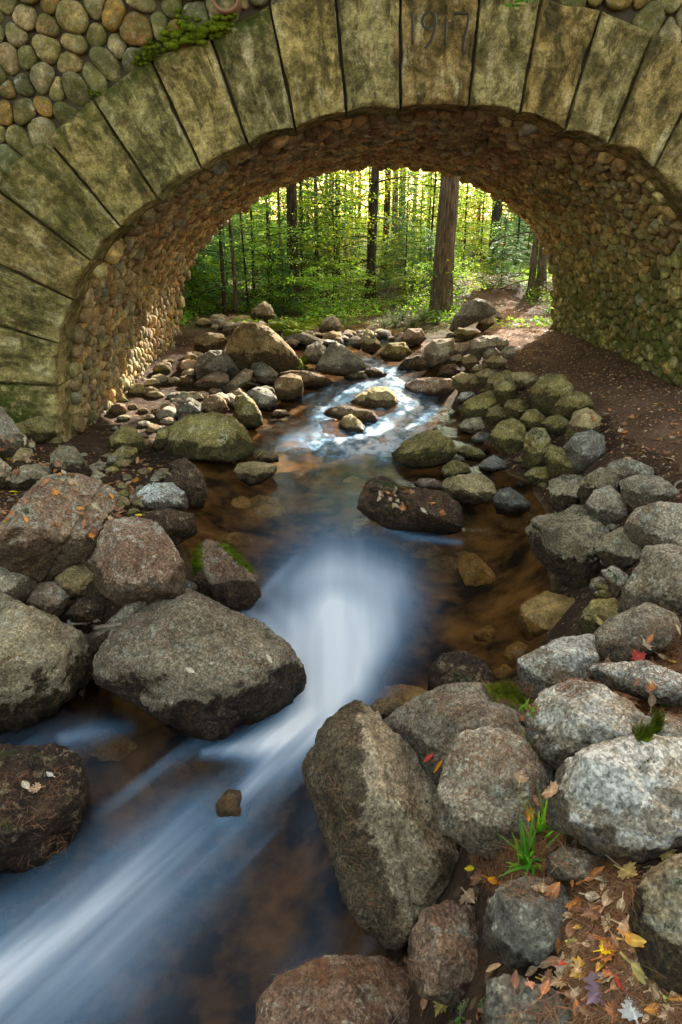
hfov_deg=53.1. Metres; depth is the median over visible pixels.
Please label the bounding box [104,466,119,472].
stone
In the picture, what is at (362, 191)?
sky
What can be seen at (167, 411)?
stone
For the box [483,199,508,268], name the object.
forest tree
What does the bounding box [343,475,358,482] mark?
bed stone
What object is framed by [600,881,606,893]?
fallen leaf
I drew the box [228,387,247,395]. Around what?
stone
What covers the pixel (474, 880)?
fallen leaf
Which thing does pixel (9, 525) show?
twig
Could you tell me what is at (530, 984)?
fallen leaf
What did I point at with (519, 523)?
bed stone
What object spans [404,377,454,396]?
boulder
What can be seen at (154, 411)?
stone
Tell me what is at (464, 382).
rock
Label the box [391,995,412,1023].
twig
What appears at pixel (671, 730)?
cobble
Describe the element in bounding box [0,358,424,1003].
water
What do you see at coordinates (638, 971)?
fallen leaf
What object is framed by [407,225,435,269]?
shrub
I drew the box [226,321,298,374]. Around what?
boulder
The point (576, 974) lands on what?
fallen leaf
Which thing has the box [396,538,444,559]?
submerged rock
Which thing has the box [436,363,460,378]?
rock
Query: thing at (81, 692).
fallen leaf
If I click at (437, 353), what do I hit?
boulder
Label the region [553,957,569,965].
fallen leaf
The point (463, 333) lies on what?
rock
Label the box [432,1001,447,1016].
fallen leaf
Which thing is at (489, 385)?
rock
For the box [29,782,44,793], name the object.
fallen leaf
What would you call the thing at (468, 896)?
fallen leaf
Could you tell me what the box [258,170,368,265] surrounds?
sapling
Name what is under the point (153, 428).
stone
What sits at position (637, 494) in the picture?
rock
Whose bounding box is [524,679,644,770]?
rock
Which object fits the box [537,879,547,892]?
fallen leaf
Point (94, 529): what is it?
fallen leaf
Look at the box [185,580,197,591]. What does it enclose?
cobble
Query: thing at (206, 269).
young conifer
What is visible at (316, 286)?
shrub
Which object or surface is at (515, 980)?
fallen leaf
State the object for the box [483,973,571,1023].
rock
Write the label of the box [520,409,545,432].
rock
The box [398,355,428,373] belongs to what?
rock
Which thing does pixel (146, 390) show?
stone
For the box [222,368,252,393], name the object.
rock
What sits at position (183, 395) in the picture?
stone
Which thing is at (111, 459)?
stone
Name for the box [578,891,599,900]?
fallen leaf
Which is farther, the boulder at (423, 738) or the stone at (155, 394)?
the stone at (155, 394)
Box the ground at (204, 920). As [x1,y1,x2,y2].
[0,222,681,1023]
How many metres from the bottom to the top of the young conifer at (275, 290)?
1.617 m
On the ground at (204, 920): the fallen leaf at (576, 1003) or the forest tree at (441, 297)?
the forest tree at (441, 297)
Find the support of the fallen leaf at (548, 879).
on the rock at (524, 933)
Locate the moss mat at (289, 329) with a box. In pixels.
[269,313,327,335]
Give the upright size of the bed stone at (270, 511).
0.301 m
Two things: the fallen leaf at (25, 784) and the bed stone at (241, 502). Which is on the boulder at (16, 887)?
the fallen leaf at (25, 784)
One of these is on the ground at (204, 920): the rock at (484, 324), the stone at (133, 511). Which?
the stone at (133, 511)
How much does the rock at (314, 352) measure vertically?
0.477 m
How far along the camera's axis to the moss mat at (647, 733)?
2.49 m
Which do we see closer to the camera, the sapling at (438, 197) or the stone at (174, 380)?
the stone at (174, 380)
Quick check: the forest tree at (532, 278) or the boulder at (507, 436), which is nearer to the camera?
the boulder at (507, 436)
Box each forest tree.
[184,227,270,315]
[213,219,254,313]
[216,213,264,309]
[232,204,326,303]
[232,216,259,259]
[237,184,300,307]
[265,181,318,306]
[277,178,320,301]
[297,176,349,289]
[306,179,313,268]
[307,166,419,298]
[320,174,358,280]
[321,177,332,272]
[335,170,360,278]
[350,168,401,278]
[351,172,360,273]
[363,167,406,272]
[377,170,409,275]
[406,175,421,265]
[408,174,469,315]
[408,175,431,262]
[474,190,487,257]
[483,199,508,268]
[483,231,546,291]
[494,203,552,291]
[496,217,532,272]
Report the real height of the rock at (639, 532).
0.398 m
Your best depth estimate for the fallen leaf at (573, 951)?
2.12 m
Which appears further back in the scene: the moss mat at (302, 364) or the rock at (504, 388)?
the moss mat at (302, 364)
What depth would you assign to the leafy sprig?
6.32 m
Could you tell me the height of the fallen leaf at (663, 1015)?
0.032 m
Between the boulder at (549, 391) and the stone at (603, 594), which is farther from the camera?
the boulder at (549, 391)
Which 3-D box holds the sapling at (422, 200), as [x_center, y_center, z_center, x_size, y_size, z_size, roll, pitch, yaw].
[2.857,-11.454,25.502,4.438,5.538,5.005,10,24,22]
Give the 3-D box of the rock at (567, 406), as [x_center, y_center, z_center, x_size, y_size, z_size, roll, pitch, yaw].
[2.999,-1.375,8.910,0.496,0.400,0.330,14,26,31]
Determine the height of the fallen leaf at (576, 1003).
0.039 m
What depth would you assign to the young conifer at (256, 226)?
31.68 m
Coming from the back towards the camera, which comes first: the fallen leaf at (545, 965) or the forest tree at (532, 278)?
the forest tree at (532, 278)
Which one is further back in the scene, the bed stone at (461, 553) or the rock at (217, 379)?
the rock at (217, 379)
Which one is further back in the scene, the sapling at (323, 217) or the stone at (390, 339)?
the sapling at (323, 217)
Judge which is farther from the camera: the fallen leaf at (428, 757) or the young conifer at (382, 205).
the young conifer at (382, 205)
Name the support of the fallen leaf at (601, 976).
on the pine needles
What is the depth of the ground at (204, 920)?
4.88 m
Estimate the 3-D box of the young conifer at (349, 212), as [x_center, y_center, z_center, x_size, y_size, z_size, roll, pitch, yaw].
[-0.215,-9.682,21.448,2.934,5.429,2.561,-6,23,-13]
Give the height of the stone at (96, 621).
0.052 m
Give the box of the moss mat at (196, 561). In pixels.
[187,540,203,577]
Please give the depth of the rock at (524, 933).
2.25 m
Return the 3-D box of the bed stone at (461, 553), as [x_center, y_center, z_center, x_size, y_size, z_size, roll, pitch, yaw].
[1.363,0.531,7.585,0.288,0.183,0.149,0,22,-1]
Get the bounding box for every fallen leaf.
[13,466,19,476]
[21,781,30,791]
[28,440,35,449]
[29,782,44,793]
[52,488,59,496]
[54,460,61,467]
[67,478,75,484]
[78,688,84,696]
[81,516,85,527]
[87,532,95,539]
[89,501,98,509]
[89,526,98,533]
[186,667,196,673]
[265,651,271,662]
[398,503,406,512]
[420,998,427,1015]
[424,753,433,761]
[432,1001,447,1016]
[433,759,442,772]
[459,887,474,903]
[464,865,473,870]
[470,868,481,885]
[482,875,500,883]
[486,963,500,971]
[511,970,519,994]
[513,768,529,786]
[519,711,524,721]
[524,978,536,989]
[525,966,536,975]
[526,808,533,821]
[531,884,554,891]
[532,794,538,804]
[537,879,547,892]
[539,961,549,968]
[539,969,553,983]
[539,980,549,998]
[541,780,558,798]
[544,882,559,897]
[544,956,559,965]
[546,876,553,883]
[550,971,566,988]
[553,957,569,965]
[554,951,572,978]
[555,932,561,954]
[556,989,574,999]
[562,910,575,920]
[565,897,582,915]
[565,919,575,945]
[565,939,582,948]
[567,935,582,951]
[569,903,592,912]
[569,985,581,1001]
[570,956,589,981]
[570,959,583,976]
[571,942,581,960]
[573,998,582,1020]
[575,866,604,884]
[577,940,591,946]
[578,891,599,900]
[578,1004,595,1021]
[580,903,599,921]
[582,967,614,1005]
[585,932,610,939]
[586,875,615,881]
[586,932,595,944]
[590,963,615,983]
[591,937,618,962]
[593,938,612,954]
[595,614,602,624]
[595,971,622,982]
[596,962,604,971]
[599,889,614,912]
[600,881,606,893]
[600,913,612,925]
[601,961,618,978]
[603,923,610,931]
[604,975,620,992]
[604,1001,617,1022]
[609,929,618,945]
[611,914,629,937]
[614,861,637,879]
[614,973,623,990]
[616,891,624,911]
[616,934,646,946]
[617,928,643,946]
[617,996,644,1023]
[619,951,649,986]
[627,958,641,985]
[630,650,645,660]
[633,675,641,685]
[640,1013,648,1023]
[643,983,657,992]
[644,682,656,694]
[644,978,653,993]
[644,1003,674,1015]
[646,631,654,643]
[646,678,661,687]
[648,694,655,711]
[651,987,661,1001]
[658,1003,680,1023]
[659,849,676,860]
[659,990,668,1003]
[669,995,681,1001]
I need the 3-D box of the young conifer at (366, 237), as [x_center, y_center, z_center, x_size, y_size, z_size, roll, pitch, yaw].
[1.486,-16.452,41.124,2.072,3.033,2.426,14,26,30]
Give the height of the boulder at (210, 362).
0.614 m
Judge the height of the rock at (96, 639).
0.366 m
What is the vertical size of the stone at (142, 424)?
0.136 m
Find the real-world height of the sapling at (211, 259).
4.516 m
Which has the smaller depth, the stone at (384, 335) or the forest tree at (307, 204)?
the stone at (384, 335)
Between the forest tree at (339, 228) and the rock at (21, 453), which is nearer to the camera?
the rock at (21, 453)
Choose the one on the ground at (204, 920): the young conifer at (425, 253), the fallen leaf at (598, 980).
the young conifer at (425, 253)
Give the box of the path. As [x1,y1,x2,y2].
[464,273,681,473]
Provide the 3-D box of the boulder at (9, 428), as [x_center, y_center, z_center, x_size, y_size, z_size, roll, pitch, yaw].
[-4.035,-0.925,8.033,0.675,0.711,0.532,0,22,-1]
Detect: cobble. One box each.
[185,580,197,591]
[449,454,464,462]
[501,358,507,364]
[546,846,602,881]
[601,565,627,597]
[632,713,681,737]
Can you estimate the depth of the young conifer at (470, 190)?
42.85 m
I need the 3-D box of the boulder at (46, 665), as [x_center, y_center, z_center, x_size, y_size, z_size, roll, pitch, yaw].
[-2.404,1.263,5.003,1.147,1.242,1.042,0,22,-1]
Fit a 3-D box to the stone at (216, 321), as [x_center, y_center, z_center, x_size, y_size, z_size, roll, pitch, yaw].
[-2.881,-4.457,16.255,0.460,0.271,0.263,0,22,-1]
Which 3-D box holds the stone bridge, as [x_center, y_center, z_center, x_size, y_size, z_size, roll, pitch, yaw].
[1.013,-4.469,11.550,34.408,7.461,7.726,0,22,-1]
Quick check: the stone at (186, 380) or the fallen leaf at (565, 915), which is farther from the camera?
the stone at (186, 380)
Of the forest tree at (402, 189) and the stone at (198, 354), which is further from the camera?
the forest tree at (402, 189)
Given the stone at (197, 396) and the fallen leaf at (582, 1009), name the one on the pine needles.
the fallen leaf at (582, 1009)
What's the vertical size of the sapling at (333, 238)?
4.119 m
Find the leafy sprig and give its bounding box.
[505,0,539,8]
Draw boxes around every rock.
[0,458,11,487]
[0,566,36,602]
[7,463,53,490]
[10,447,35,467]
[16,416,56,443]
[26,581,69,616]
[50,445,91,476]
[54,564,97,596]
[66,591,108,622]
[80,727,136,761]
[86,601,147,652]
[91,469,106,483]
[110,424,144,452]
[110,445,137,462]
[128,508,197,544]
[136,482,187,510]
[139,755,196,790]
[152,425,171,450]
[176,397,202,417]
[193,371,229,387]
[201,394,227,413]
[215,789,250,827]
[216,294,227,311]
[220,531,256,547]
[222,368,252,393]
[233,461,277,485]
[247,386,276,410]
[250,361,277,385]
[257,451,278,463]
[270,410,289,418]
[285,338,299,347]
[288,750,308,763]
[301,341,325,364]
[319,315,340,331]
[323,405,379,425]
[338,414,364,434]
[344,371,364,381]
[348,336,360,350]
[360,328,381,355]
[364,366,386,379]
[370,697,404,718]
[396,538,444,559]
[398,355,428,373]
[407,900,478,1007]
[413,478,442,489]
[427,650,494,690]
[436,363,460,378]
[440,460,471,479]
[444,354,461,364]
[449,327,477,339]
[451,373,480,392]
[453,342,468,356]
[454,553,495,585]
[455,391,474,403]
[455,445,485,461]
[457,417,484,434]
[462,354,479,370]
[467,335,497,360]
[469,365,484,373]
[470,432,489,443]
[473,625,498,641]
[475,368,494,383]
[476,315,496,331]
[476,455,507,472]
[482,348,499,358]
[482,876,570,969]
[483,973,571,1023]
[484,372,501,392]
[484,404,506,426]
[485,354,500,368]
[492,372,515,405]
[492,487,530,515]
[493,337,509,351]
[493,664,511,678]
[495,311,502,321]
[499,346,515,358]
[503,398,530,419]
[510,371,537,388]
[517,591,574,640]
[517,634,598,700]
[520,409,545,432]
[522,427,550,468]
[522,466,550,485]
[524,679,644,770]
[541,414,569,435]
[544,444,573,477]
[546,474,582,512]
[551,391,592,420]
[563,430,605,473]
[564,407,600,443]
[564,504,587,514]
[577,467,619,504]
[577,597,617,634]
[583,485,627,526]
[586,660,681,707]
[593,527,641,570]
[593,602,680,661]
[606,458,654,484]
[619,475,679,508]
[623,501,681,547]
[628,853,681,995]
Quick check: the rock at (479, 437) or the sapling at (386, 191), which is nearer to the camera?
the rock at (479, 437)
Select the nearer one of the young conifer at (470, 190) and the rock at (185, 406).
the rock at (185, 406)
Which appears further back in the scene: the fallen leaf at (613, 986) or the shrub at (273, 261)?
the shrub at (273, 261)
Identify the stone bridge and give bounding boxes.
[0,0,681,442]
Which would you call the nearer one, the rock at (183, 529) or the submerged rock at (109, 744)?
the submerged rock at (109, 744)
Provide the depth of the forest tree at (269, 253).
18.71 m
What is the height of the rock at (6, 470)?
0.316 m
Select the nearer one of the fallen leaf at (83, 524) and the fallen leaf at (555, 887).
the fallen leaf at (555, 887)
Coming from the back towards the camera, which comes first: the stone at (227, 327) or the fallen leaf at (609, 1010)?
the stone at (227, 327)
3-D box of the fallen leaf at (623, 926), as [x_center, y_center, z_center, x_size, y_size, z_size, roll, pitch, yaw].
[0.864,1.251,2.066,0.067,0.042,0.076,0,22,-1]
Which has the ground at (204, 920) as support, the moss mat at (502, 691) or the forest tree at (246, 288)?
the forest tree at (246, 288)
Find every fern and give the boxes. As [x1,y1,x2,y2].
[363,328,375,338]
[374,314,392,328]
[386,309,404,324]
[389,303,410,318]
[399,306,423,326]
[413,304,428,320]
[431,311,446,323]
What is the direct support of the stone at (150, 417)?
on the ground at (204, 920)
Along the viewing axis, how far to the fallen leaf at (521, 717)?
3.56 m
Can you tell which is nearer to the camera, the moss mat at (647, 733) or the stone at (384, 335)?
the moss mat at (647, 733)
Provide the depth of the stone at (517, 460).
8.87 m
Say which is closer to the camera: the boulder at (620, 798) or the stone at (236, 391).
the boulder at (620, 798)
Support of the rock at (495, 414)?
on the ground at (204, 920)
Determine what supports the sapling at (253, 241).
on the ground at (204, 920)
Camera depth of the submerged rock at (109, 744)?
4.93 m
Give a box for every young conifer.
[183,230,252,309]
[184,251,216,310]
[189,227,254,302]
[201,215,261,293]
[206,202,275,255]
[215,195,301,295]
[215,214,256,264]
[247,176,350,291]
[261,245,287,295]
[263,254,304,316]
[273,187,320,280]
[298,170,377,285]
[360,212,381,258]
[376,168,433,290]
[377,173,391,240]
[407,232,434,290]
[419,173,491,238]
[455,210,470,261]
[466,217,488,256]
[476,213,526,288]
[484,207,532,235]
[494,213,530,272]
[499,209,538,254]
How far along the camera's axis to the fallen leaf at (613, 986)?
1.95 m
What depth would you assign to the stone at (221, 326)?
15.65 m
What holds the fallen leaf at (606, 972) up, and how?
on the pine needles
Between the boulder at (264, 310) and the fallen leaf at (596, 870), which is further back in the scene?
the boulder at (264, 310)
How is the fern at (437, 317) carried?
on the ground at (204, 920)
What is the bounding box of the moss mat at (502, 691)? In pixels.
[482,676,532,710]
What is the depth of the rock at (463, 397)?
11.64 m
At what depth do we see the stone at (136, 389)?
11.62 m
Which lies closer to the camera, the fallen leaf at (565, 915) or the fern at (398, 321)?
the fallen leaf at (565, 915)
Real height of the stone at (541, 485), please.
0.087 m
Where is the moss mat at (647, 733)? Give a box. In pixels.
[625,700,666,746]
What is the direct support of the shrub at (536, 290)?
on the ground at (204, 920)
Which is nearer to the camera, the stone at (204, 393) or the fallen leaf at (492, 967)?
the fallen leaf at (492, 967)
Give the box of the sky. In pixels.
[247,169,512,221]
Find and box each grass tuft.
[495,810,559,877]
[499,827,536,871]
[516,785,552,839]
[518,699,536,716]
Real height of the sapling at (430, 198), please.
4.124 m
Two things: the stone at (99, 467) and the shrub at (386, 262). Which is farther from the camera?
the shrub at (386, 262)
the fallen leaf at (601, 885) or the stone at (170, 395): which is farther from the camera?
the stone at (170, 395)
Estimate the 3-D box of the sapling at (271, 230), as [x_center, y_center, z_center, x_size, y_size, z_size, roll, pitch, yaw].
[-1.858,-6.583,17.945,3.035,3.256,3.386,-3,23,-8]
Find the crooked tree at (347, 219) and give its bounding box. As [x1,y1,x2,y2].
[318,176,353,274]
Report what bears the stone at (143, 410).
on the ground at (204, 920)
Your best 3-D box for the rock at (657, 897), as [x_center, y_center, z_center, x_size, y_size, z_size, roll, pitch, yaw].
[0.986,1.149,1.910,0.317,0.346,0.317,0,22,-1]
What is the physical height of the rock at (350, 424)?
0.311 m
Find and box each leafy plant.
[454,998,469,1023]
[478,997,485,1012]
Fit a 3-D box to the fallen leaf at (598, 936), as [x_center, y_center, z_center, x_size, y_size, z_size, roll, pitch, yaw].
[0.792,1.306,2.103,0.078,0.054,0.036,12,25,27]
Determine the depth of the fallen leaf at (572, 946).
2.14 m
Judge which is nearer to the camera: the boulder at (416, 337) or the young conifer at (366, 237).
the boulder at (416, 337)
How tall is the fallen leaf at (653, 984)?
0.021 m
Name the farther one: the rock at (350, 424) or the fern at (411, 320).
the fern at (411, 320)
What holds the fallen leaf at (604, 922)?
on the pine needles
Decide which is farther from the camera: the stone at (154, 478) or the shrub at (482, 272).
the shrub at (482, 272)
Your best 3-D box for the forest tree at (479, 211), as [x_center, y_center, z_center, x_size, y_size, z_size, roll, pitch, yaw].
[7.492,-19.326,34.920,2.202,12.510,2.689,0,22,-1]
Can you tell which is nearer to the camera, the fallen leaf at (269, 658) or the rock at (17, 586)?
the fallen leaf at (269, 658)
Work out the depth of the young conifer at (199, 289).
18.87 m
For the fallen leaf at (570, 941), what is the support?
on the pine needles
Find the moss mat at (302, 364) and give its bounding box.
[298,356,308,369]
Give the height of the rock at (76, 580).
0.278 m
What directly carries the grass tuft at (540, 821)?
on the ground at (204, 920)
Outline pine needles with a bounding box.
[0,435,681,1023]
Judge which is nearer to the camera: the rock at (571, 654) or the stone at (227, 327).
the rock at (571, 654)
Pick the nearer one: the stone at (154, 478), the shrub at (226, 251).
the stone at (154, 478)
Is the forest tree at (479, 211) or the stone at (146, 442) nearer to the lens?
the stone at (146, 442)
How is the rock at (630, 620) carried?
on the ground at (204, 920)
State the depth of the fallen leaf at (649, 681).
3.16 m
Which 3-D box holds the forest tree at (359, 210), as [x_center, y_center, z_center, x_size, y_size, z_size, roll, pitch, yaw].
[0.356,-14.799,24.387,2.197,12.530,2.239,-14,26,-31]
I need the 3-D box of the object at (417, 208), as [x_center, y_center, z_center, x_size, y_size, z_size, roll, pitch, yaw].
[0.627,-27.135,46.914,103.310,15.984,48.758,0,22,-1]
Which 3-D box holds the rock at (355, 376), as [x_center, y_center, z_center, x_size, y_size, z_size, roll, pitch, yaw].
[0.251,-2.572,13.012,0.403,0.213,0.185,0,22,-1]
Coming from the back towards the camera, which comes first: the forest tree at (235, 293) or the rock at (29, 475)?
the forest tree at (235, 293)
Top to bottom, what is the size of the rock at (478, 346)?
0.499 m
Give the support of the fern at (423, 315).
on the ground at (204, 920)
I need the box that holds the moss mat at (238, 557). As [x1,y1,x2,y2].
[215,538,256,573]
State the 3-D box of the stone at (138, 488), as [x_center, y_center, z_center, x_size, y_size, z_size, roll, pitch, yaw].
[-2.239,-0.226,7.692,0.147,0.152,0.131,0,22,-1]
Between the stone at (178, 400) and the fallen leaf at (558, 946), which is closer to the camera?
the fallen leaf at (558, 946)
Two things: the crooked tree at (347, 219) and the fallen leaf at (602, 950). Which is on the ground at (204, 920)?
the crooked tree at (347, 219)
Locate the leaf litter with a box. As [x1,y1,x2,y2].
[0,269,681,1023]
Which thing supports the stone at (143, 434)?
on the ground at (204, 920)
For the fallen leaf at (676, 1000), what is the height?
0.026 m
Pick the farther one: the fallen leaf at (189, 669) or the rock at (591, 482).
the rock at (591, 482)
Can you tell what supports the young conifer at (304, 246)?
on the ground at (204, 920)
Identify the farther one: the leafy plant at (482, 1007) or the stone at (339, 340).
the stone at (339, 340)
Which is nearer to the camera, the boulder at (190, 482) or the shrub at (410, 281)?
the boulder at (190, 482)
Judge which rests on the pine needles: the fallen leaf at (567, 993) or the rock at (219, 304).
the fallen leaf at (567, 993)
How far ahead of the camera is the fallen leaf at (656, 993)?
1.88 m
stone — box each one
[67,598,76,607]
[90,463,103,472]
[92,619,102,623]
[95,461,105,468]
[102,453,111,457]
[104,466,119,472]
[107,455,117,464]
[109,403,127,414]
[114,460,128,467]
[116,395,128,401]
[116,456,132,464]
[116,495,130,509]
[117,415,130,420]
[117,482,127,487]
[119,488,136,497]
[123,476,131,481]
[127,404,137,409]
[127,508,139,514]
[128,383,144,395]
[129,491,137,498]
[132,498,141,508]
[136,485,143,490]
[137,407,148,412]
[137,421,149,427]
[137,468,151,475]
[139,502,150,510]
[140,431,148,438]
[142,386,157,396]
[143,438,148,447]
[144,378,160,387]
[145,414,154,420]
[146,391,164,398]
[146,424,160,431]
[150,374,168,384]
[150,408,160,415]
[150,476,159,482]
[151,470,166,482]
[152,363,171,374]
[156,406,176,419]
[159,417,176,424]
[159,468,168,473]
[160,402,175,408]
[162,359,173,363]
[166,392,176,398]
[168,376,179,384]
[169,397,182,403]
[174,391,193,399]
[179,375,193,384]
[180,359,196,370]
[181,369,195,378]
[184,353,197,359]
[185,351,202,358]
[187,391,203,400]
[195,318,210,327]
[199,391,209,396]
[208,388,222,393]
[209,314,225,319]
[210,319,226,325]
[214,393,229,405]
[217,321,233,331]
[223,323,233,334]
[226,393,235,399]
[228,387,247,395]
[231,321,242,333]
[231,496,250,508]
[232,315,246,322]
[249,377,260,383]
[250,495,280,508]
[251,504,286,517]
[262,385,275,394]
[302,330,314,336]
[314,332,321,338]
[322,330,341,339]
[323,339,333,347]
[333,337,343,344]
[340,335,348,344]
[341,331,352,337]
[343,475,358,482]
[349,517,386,535]
[373,684,422,701]
[378,330,391,340]
[387,336,395,342]
[394,333,403,341]
[395,686,427,701]
[425,556,459,574]
[454,551,470,556]
[500,511,533,532]
[503,641,527,659]
[513,458,521,463]
[516,481,523,488]
[537,482,545,488]
[589,576,604,591]
[594,580,608,590]
[595,589,610,598]
[606,524,616,531]
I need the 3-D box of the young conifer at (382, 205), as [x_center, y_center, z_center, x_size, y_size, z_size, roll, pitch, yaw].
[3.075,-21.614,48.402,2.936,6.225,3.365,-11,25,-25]
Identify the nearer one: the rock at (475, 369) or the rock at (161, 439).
the rock at (161, 439)
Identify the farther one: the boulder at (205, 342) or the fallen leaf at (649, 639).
the boulder at (205, 342)
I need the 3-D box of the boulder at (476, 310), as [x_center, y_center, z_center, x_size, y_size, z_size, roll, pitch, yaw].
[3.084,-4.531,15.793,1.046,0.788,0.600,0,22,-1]
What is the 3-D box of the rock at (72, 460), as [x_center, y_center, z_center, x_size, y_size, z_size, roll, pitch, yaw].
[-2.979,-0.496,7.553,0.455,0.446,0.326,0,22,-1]
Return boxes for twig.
[5,481,40,530]
[70,622,91,625]
[93,623,121,630]
[274,469,300,474]
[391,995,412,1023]
[606,855,622,867]
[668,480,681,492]
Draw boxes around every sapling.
[183,220,240,294]
[205,195,286,284]
[211,195,330,305]
[255,171,431,301]
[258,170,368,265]
[258,186,328,271]
[275,166,402,279]
[282,186,366,295]
[298,167,430,263]
[319,172,401,274]
[362,168,490,279]
[367,168,481,273]
[367,171,431,254]
[379,171,439,267]
[391,171,490,277]
[415,174,508,271]
[415,197,480,255]
[421,178,468,248]
[421,185,493,263]
[435,185,529,262]
[457,184,502,252]
[484,205,529,254]
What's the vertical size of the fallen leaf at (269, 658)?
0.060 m
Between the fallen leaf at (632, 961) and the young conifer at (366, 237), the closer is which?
the fallen leaf at (632, 961)
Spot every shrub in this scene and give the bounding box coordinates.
[182,252,232,311]
[183,251,237,313]
[205,229,247,281]
[236,232,312,288]
[276,266,344,315]
[314,259,380,307]
[362,241,413,281]
[384,262,430,301]
[397,250,485,311]
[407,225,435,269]
[457,250,513,290]
[511,229,538,256]
[523,281,544,297]
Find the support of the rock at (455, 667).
on the ground at (204, 920)
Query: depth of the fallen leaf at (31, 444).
8.18 m
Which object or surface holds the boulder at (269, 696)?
on the ground at (204, 920)
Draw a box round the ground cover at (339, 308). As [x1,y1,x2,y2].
[179,246,552,331]
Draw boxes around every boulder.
[0,406,37,456]
[0,472,119,581]
[0,591,96,745]
[0,742,88,907]
[83,516,185,606]
[92,588,306,747]
[163,411,254,463]
[165,458,208,508]
[188,539,260,610]
[194,332,226,353]
[194,350,239,380]
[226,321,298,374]
[234,394,262,429]
[251,301,275,322]
[255,955,409,1023]
[274,373,302,402]
[280,370,332,389]
[282,332,323,345]
[302,700,458,952]
[315,341,365,376]
[350,386,398,409]
[357,475,463,536]
[380,342,411,361]
[383,682,525,785]
[392,429,456,468]
[401,328,426,346]
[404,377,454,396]
[423,338,454,368]
[433,725,555,858]
[440,474,496,506]
[449,298,496,331]
[458,392,498,418]
[490,418,525,454]
[525,511,608,588]
[531,373,572,417]
[545,734,681,863]
[617,543,681,615]
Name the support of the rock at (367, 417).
in the water
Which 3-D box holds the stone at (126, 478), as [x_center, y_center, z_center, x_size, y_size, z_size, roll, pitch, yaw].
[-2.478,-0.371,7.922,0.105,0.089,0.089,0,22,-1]
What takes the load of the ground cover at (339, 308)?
on the ground at (204, 920)
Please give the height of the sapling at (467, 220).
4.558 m
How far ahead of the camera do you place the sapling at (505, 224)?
37.07 m
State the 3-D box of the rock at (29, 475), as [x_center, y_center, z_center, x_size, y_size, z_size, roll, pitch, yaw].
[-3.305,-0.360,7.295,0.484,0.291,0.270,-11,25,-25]
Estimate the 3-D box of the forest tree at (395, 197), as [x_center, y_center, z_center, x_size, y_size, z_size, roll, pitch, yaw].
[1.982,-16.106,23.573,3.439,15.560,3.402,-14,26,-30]
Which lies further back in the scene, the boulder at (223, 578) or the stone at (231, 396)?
the stone at (231, 396)
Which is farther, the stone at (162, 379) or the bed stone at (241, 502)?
the stone at (162, 379)
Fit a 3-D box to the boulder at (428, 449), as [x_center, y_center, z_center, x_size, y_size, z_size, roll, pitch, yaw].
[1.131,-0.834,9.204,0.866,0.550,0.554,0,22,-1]
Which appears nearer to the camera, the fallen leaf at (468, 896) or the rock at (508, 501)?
the fallen leaf at (468, 896)
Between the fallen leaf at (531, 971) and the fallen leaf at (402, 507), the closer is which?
the fallen leaf at (531, 971)
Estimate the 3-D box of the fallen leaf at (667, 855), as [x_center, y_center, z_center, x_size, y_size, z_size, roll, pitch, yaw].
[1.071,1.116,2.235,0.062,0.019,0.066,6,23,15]
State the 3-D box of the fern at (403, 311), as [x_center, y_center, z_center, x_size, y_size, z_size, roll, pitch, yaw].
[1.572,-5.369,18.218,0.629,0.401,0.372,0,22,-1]
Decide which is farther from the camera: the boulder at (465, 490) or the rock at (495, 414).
the rock at (495, 414)
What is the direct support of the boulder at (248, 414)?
on the ground at (204, 920)
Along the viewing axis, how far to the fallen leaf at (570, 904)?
2.26 m
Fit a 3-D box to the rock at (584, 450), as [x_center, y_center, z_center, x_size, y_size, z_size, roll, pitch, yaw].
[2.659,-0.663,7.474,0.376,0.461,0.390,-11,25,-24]
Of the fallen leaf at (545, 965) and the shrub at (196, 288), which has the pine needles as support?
the fallen leaf at (545, 965)
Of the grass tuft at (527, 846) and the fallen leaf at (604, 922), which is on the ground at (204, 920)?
the grass tuft at (527, 846)
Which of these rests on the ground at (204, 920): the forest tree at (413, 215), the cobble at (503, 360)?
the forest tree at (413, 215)
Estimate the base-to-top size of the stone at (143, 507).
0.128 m
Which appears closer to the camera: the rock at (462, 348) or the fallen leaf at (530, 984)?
the fallen leaf at (530, 984)
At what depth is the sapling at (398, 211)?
31.96 m
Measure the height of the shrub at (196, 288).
2.017 m
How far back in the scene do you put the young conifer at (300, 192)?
20.86 m
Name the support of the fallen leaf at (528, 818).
on the boulder at (470, 835)
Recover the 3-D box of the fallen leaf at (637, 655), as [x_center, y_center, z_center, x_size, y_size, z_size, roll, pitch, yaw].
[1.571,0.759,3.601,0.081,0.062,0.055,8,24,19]
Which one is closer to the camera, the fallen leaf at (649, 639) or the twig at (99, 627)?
the fallen leaf at (649, 639)
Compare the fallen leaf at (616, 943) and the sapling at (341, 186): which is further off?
the sapling at (341, 186)
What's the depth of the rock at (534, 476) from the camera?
8.25 m
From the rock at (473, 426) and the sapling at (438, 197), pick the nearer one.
the rock at (473, 426)
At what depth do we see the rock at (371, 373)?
13.08 m
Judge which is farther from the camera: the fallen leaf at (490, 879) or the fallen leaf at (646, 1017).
the fallen leaf at (490, 879)
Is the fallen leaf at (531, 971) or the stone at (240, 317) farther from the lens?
the stone at (240, 317)
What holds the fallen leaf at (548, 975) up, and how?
on the rock at (501, 998)
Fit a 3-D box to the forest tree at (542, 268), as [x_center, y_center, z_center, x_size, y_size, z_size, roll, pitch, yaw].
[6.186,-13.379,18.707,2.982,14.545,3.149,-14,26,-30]

